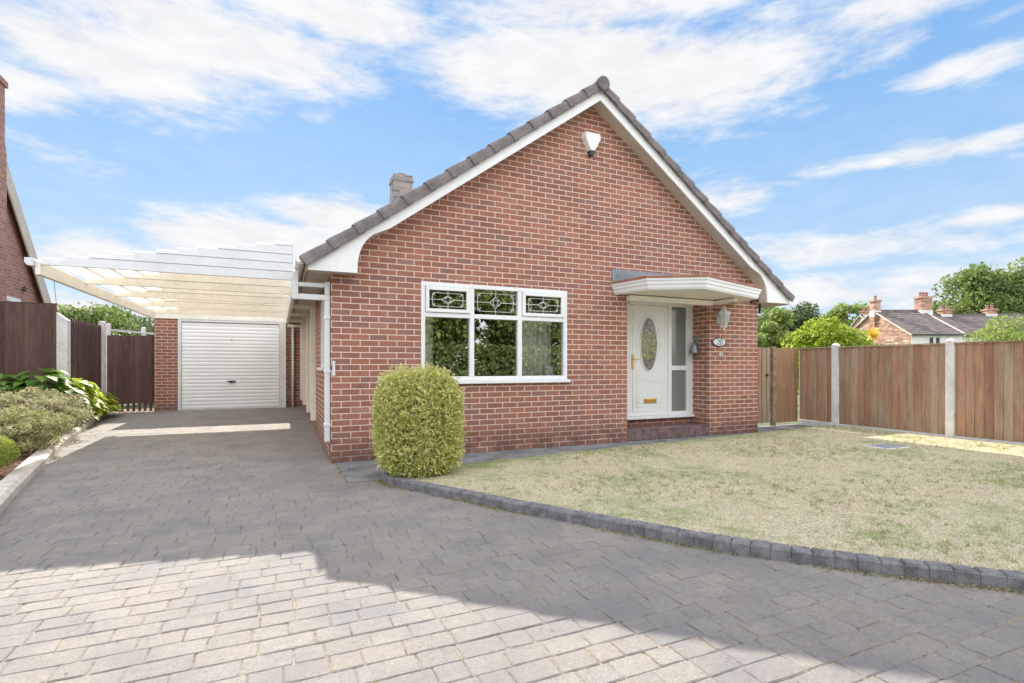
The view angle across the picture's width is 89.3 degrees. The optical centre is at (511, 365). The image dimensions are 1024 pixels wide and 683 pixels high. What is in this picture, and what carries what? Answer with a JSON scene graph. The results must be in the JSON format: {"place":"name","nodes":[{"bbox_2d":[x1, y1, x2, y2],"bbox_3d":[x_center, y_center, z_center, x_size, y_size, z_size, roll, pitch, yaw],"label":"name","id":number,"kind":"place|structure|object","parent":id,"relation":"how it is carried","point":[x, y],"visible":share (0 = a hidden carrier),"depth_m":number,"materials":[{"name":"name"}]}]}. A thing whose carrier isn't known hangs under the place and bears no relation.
{"place":"outdoors","nodes":[
{"label":"outdoors","id":0,"kind":"place"},
{"bbox_2d":[0,75,57,312],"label":"neighbour house","id":1,"kind":"structure","parent":0,"point":[21,280],"depth_m":11.74,"materials":[{"name":"brick"}]},
{"bbox_2d":[7,296,20,301],"bbox_3d":[-11.144,-0.980,11.427,0.088,1.120,1.200,0,0,-24],"label":"window","id":2,"kind":"structure","parent":1,"relation":"in","point":[11,299],"depth_m":11.60,"materials":[{"name":"plastic"}]},
{"bbox_2d":[0,432,60,480],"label":"flower bed","id":3,"kind":"object","parent":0,"point":[11,466],"depth_m":5.79,"materials":[{"name":"soil"}]},
{"bbox_2d":[0,436,21,467],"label":"dwarf conifer","id":4,"kind":"object","parent":3,"relation":"on","point":[7,449],"visible":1,"depth_m":5.22,"materials":[{"name":"green plant"}]},
{"bbox_2d":[0,390,28,414],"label":"heather shrub","id":5,"kind":"object","parent":3,"relation":"on","point":[4,396],"visible":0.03,"depth_m":7.36,"materials":[{"name":"grey plant"}]},
{"bbox_2d":[0,373,50,411],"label":"hosta plant","id":6,"kind":"object","parent":3,"relation":"on","point":[9,378],"visible":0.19,"depth_m":8.40,"materials":[{"name":"green plant"}]},
{"bbox_2d":[0,404,75,454],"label":"heather shrub","id":7,"kind":"object","parent":3,"relation":"on","point":[33,431],"visible":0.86,"depth_m":6.42,"materials":[{"name":"green plant"}]},
{"bbox_2d":[0,386,99,437],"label":"heather shrub","id":8,"kind":"object","parent":3,"relation":"on","point":[33,398],"visible":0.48,"depth_m":7.75,"materials":[{"name":"grey plant"}]},
{"bbox_2d":[11,368,94,422],"bbox_3d":[-7.972,0.553,8.813,1.420,1.037,1.542,0,0,-24],"label":"hosta plant","id":9,"kind":"object","parent":3,"relation":"on","point":[51,375],"visible":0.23,"depth_m":8.76,"materials":[{"name":"green plant"}]},
{"bbox_2d":[53,378,110,419],"bbox_3d":[-8.098,0.648,9.638,0.975,0.848,1.684,0,0,-24],"label":"hosta plant","id":10,"kind":"object","parent":3,"relation":"on","point":[95,400],"visible":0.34,"depth_m":9.62,"materials":[{"name":"green plant"}]},
{"bbox_2d":[92,392,123,416],"bbox_3d":[-8.439,0.800,10.543,0.814,0.527,1.452,0,0,-24],"label":"hosta plant","id":11,"kind":"object","parent":3,"relation":"on","point":[114,406],"visible":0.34,"depth_m":10.65,"materials":[{"name":"green plant"}]},
{"bbox_2d":[152,307,302,410],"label":"garage","id":12,"kind":"structure","parent":0,"point":[206,362],"depth_m":12.63,"materials":[{"name":"brick"}]},
{"bbox_2d":[182,322,278,408],"bbox_3d":[-6.865,-0.008,12.715,2.100,2.075,0.093,0,0,-24],"label":"garage door","id":13,"kind":"structure","parent":12,"relation":"in","point":[225,365],"depth_m":12.69,"materials":[{"name":"white metal"}]},
{"bbox_2d":[0,407,1023,682],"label":"driveway","id":14,"kind":"structure","parent":0,"point":[86,519],"depth_m":2.69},
{"bbox_2d":[24,238,315,420],"bbox_3d":[-5.330,-0.302,9.471,3.089,2.725,7.070,0,0,-24],"label":"carport","id":15,"kind":"object","parent":14,"relation":"on","point":[240,279],"visible":0.96,"depth_m":7.49,"materials":[{"name":"plastic"}]},
{"bbox_2d":[0,440,727,674],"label":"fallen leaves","id":16,"kind":"object","parent":14,"relation":"on","point":[99,554],"visible":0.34,"depth_m":5.55,"materials":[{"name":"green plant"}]},
{"bbox_2d":[376,479,1023,595],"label":"moss","id":17,"kind":"object","parent":14,"relation":"on","point":[383,482],"visible":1,"depth_m":3.29,"materials":[{"name":"green plant"}]},
{"bbox_2d":[382,472,1023,591],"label":"kerb","id":18,"kind":"structure","parent":14,"relation":"on","point":[1013,580],"depth_m":3.23,"materials":[{"name":"grey concrete"}]},
{"bbox_2d":[0,0,1023,325],"label":"sky","id":19,"kind":"structure","parent":0,"point":[863,150],"materials":[{"name":"blue"}]},
{"bbox_2d":[111,395,924,432],"bbox_3d":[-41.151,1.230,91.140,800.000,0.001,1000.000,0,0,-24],"label":"ground","id":20,"kind":"structure","parent":0,"point":[148,407],"depth_m":15.01,"materials":[{"name":"grey concrete"}]},
{"bbox_2d":[0,301,105,398],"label":"dark fence","id":21,"kind":"object","parent":20,"relation":"on","point":[34,336],"visible":0.62,"depth_m":9.41,"materials":[{"name":"wood"}]},
{"bbox_2d":[107,335,153,411],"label":"back gate","id":22,"kind":"structure","parent":21,"relation":"attached to","point":[130,369],"depth_m":11.94,"materials":[{"name":"brown wood"}]},
{"bbox_2d":[0,411,110,513],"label":"kerb","id":23,"kind":"structure","parent":20,"relation":"on","point":[15,481],"depth_m":5.57,"materials":[{"name":"concrete"}]},
{"bbox_2d":[57,301,140,335],"bbox_3d":[-22.718,-1.090,26.961,4.851,4.612,5.101,0,0,7],"label":"hedgerow tree","id":24,"kind":"object","parent":20,"relation":"on","point":[84,314],"visible":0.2,"depth_m":26.88,"materials":[{"name":"green plant"}]},
{"bbox_2d":[92,305,153,335],"bbox_3d":[-23.695,-1.183,31.387,5.753,4.909,4.589,0,0,29],"label":"hedgerow tree","id":25,"kind":"object","parent":20,"relation":"on","point":[134,320],"visible":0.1,"depth_m":30.69,"materials":[{"name":"green plant"}]},
{"bbox_2d":[106,323,153,404],"bbox_3d":[-11.951,-0.045,18.304,0.155,2.450,5.916,0,0,1],"label":"gate frame","id":26,"kind":"object","parent":20,"relation":"on","point":[143,332],"visible":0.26,"depth_m":15.56,"materials":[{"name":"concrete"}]},
{"bbox_2d":[133,315,153,328],"bbox_3d":[-23.531,-1.120,34.253,6.123,4.670,5.484,0,0,-24],"label":"hedgerow tree","id":27,"kind":"object","parent":20,"relation":"on","point":[143,321],"visible":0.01,"depth_m":33.91,"materials":[{"name":"green plant"}]},
{"bbox_2d":[286,76,794,463],"bbox_3d":[-0.875,-1.605,12.352,8.260,5.770,12.253,0,0,-24],"label":"bungalow","id":28,"kind":"object","parent":20,"relation":"on","point":[630,252],"visible":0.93,"depth_m":7.65,"materials":[{"name":"brick"}]},
{"bbox_2d":[317,301,323,370],"bbox_3d":[-2.657,-0.440,7.303,0.125,1.000,0.860,0,0,-24],"label":"window","id":29,"kind":"structure","parent":28,"relation":"in","point":[322,303],"depth_m":7.62,"materials":[{"name":"plastic"}]},
{"bbox_2d":[425,289,432,369],"bbox_3d":[-1.242,-0.420,7.232,0.256,1.400,0.074,0,0,-24],"label":"curtain","id":30,"kind":"object","parent":28,"relation":"hanging from","point":[428,339],"visible":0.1,"depth_m":7.27,"materials":[{"name":"white fabric"}]},
{"bbox_2d":[421,281,570,383],"bbox_3d":[-0.185,-0.430,7.172,2.245,1.340,0.115,0,0,-24],"label":"window","id":31,"kind":"structure","parent":28,"relation":"in","point":[521,293],"depth_m":7.16,"materials":[{"name":"plastic"}]},
{"bbox_2d":[522,296,550,375],"bbox_3d":[0.368,-0.420,7.958,0.507,1.400,0.074,0,0,-24],"label":"curtain","id":32,"kind":"object","parent":28,"relation":"hanging from","point":[536,347],"visible":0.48,"depth_m":7.96,"materials":[{"name":"white fabric"}]},
{"bbox_2d":[546,365,552,375],"bbox_3d":[0.569,0.085,7.866,0.110,0.190,0.010,0,0,-24],"label":"card","id":33,"kind":"object","parent":28,"relation":"on","point":[549,370],"visible":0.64,"depth_m":7.86,"materials":[{"name":"paper"}]},
{"bbox_2d":[581,131,600,156],"bbox_3d":[1.195,-3.308,7.742,0.330,0.345,0.088,0,0,-24],"label":"alarm box","id":34,"kind":"object","parent":28,"relation":"attached to","point":[591,140],"visible":1,"depth_m":7.71,"materials":[{"name":"plastic"}]},
{"bbox_2d":[629,304,667,415],"bbox_3d":[2.301,-0.093,8.699,0.807,1.847,0.117,0,0,-24],"label":"front door","id":35,"kind":"structure","parent":28,"relation":"in","point":[648,325],"depth_m":8.70,"materials":[{"name":"plastic"}]},
{"bbox_2d":[689,335,698,356],"bbox_3d":[3.144,-0.350,8.958,0.170,0.380,0.170,0,0,-24],"label":"wall bell","id":36,"kind":"object","parent":28,"relation":"attached to","point":[693,348],"depth_m":8.93,"materials":[{"name":"grey metal"}]},
{"bbox_2d":[711,337,726,346],"bbox_3d":[3.529,-0.405,8.829,0.348,0.170,0.028,0,0,-24],"label":"house number plaque","id":37,"kind":"object","parent":28,"relation":"attached to","point":[718,342],"visible":1,"depth_m":8.81,"materials":[{"name":"ceramic"}]},
{"bbox_2d":[716,306,730,330],"bbox_3d":[3.561,-0.805,8.735,0.224,0.421,0.226,0,0,-24],"label":"wall lantern","id":38,"kind":"object","parent":28,"relation":"attached to","point":[722,316],"depth_m":8.68,"materials":[{"name":"plastic"}]},
{"bbox_2d":[758,307,775,334],"bbox_3d":[14.558,-1.236,29.994,2.884,4.858,4.307,0,0,-42],"label":"dark tree","id":39,"kind":"object","parent":20,"relation":"on","point":[764,311],"visible":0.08,"depth_m":29.98,"materials":[{"name":"green plant"}]},
{"bbox_2d":[758,306,802,347],"bbox_3d":[8.708,-0.380,16.867,2.064,3.154,1.991,0,0,24],"label":"leafy tree","id":40,"kind":"object","parent":20,"relation":"on","point":[775,325],"visible":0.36,"depth_m":16.70,"materials":[{"name":"green plant"}]},
{"bbox_2d":[761,301,821,331],"bbox_3d":[14.318,-1.026,26.801,3.159,4.440,2.917,0,0,45],"label":"dark tree","id":41,"kind":"object","parent":20,"relation":"on","point":[802,313],"visible":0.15,"depth_m":25.75,"materials":[{"name":"green plant"}]},
{"bbox_2d":[780,316,874,394],"bbox_3d":[7.988,-0.024,13.264,2.154,2.459,1.996,0,0,14],"label":"laurel bush","id":42,"kind":"object","parent":20,"relation":"on","point":[819,336],"visible":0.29,"depth_m":12.83,"materials":[{"name":"green plant"}]},
{"bbox_2d":[820,301,869,333],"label":"distant tree","id":43,"kind":"object","parent":20,"relation":"on","point":[841,311],"visible":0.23,"depth_m":79.43,"materials":[{"name":"green plant"}]},
{"bbox_2d":[850,307,869,327],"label":"terraced house","id":44,"kind":"structure","parent":20,"relation":"on","point":[861,316],"depth_m":62.98,"materials":[{"name":"brick"}]},
{"bbox_2d":[866,323,880,344],"bbox_3d":[8.028,0.115,11.479,0.480,2.130,0.138,0,0,1],"label":"sun ornament","id":45,"kind":"object","parent":20,"relation":"on","point":[873,333],"visible":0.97,"depth_m":11.50,"materials":[{"name":"yellow paint"}]},
{"bbox_2d":[853,292,964,345],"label":"terraced house","id":46,"kind":"structure","parent":20,"relation":"on","point":[920,323],"depth_m":47.57,"materials":[{"name":"brick"}]},
{"bbox_2d":[798,338,1023,444],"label":"board fence","id":47,"kind":"object","parent":20,"relation":"on","point":[952,388],"visible":0.84,"depth_m":8.53,"materials":[{"name":"wood"}]},
{"bbox_2d":[932,262,1023,313],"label":"broad tree","id":48,"kind":"object","parent":20,"relation":"on","point":[1001,294],"visible":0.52,"depth_m":63.79,"materials":[{"name":"green plant"}]},
{"bbox_2d":[933,305,1023,343],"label":"terraced house","id":49,"kind":"structure","parent":20,"relation":"on","point":[967,323],"depth_m":53.54,"materials":[{"name":"brick"}]},
{"bbox_2d":[963,314,1023,343],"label":"hedge bush","id":50,"kind":"object","parent":20,"relation":"on","point":[1010,330],"visible":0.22,"depth_m":15.89,"materials":[{"name":"green plant"}]},
{"bbox_2d":[974,253,1023,311],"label":"broad tree","id":51,"kind":"object","parent":20,"relation":"on","point":[1015,270],"visible":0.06,"depth_m":64.79,"materials":[{"name":"green plant"}]},
{"bbox_2d":[336,424,815,482],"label":"path","id":52,"kind":"structure","parent":0,"point":[359,471],"depth_m":6.96,"materials":[{"name":"grey concrete"}]},
{"bbox_2d":[758,347,797,425],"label":"side gate","id":53,"kind":"structure","parent":52,"relation":"on","point":[777,385],"depth_m":10.25,"materials":[{"name":"wood"}]},
{"bbox_2d":[405,425,1023,572],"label":"lawn","id":54,"kind":"structure","parent":0,"point":[800,527],"depth_m":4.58,"materials":[{"name":"green plant"}]},
{"bbox_2d":[369,362,467,477],"bbox_3d":[-1.002,0.558,5.502,1.023,1.212,1.028,0,0,-24],"label":"clipped bush","id":55,"kind":"object","parent":54,"relation":"on","point":[443,399],"visible":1,"depth_m":5.18,"materials":[{"name":"green plant"}]},
{"bbox_2d":[404,477,1023,570],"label":"grass fringe","id":56,"kind":"object","parent":54,"relation":"on","point":[749,538],"depth_m":3.31,"materials":[{"name":"green plant"}]},
{"bbox_2d":[863,443,910,449],"bbox_3d":[5.227,1.131,7.232,0.480,0.038,0.360,0,0,-24],"label":"drain cover","id":57,"kind":"object","parent":54,"relation":"on","point":[886,446],"visible":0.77,"depth_m":7.16,"materials":[{"name":"metal"}]}
]}

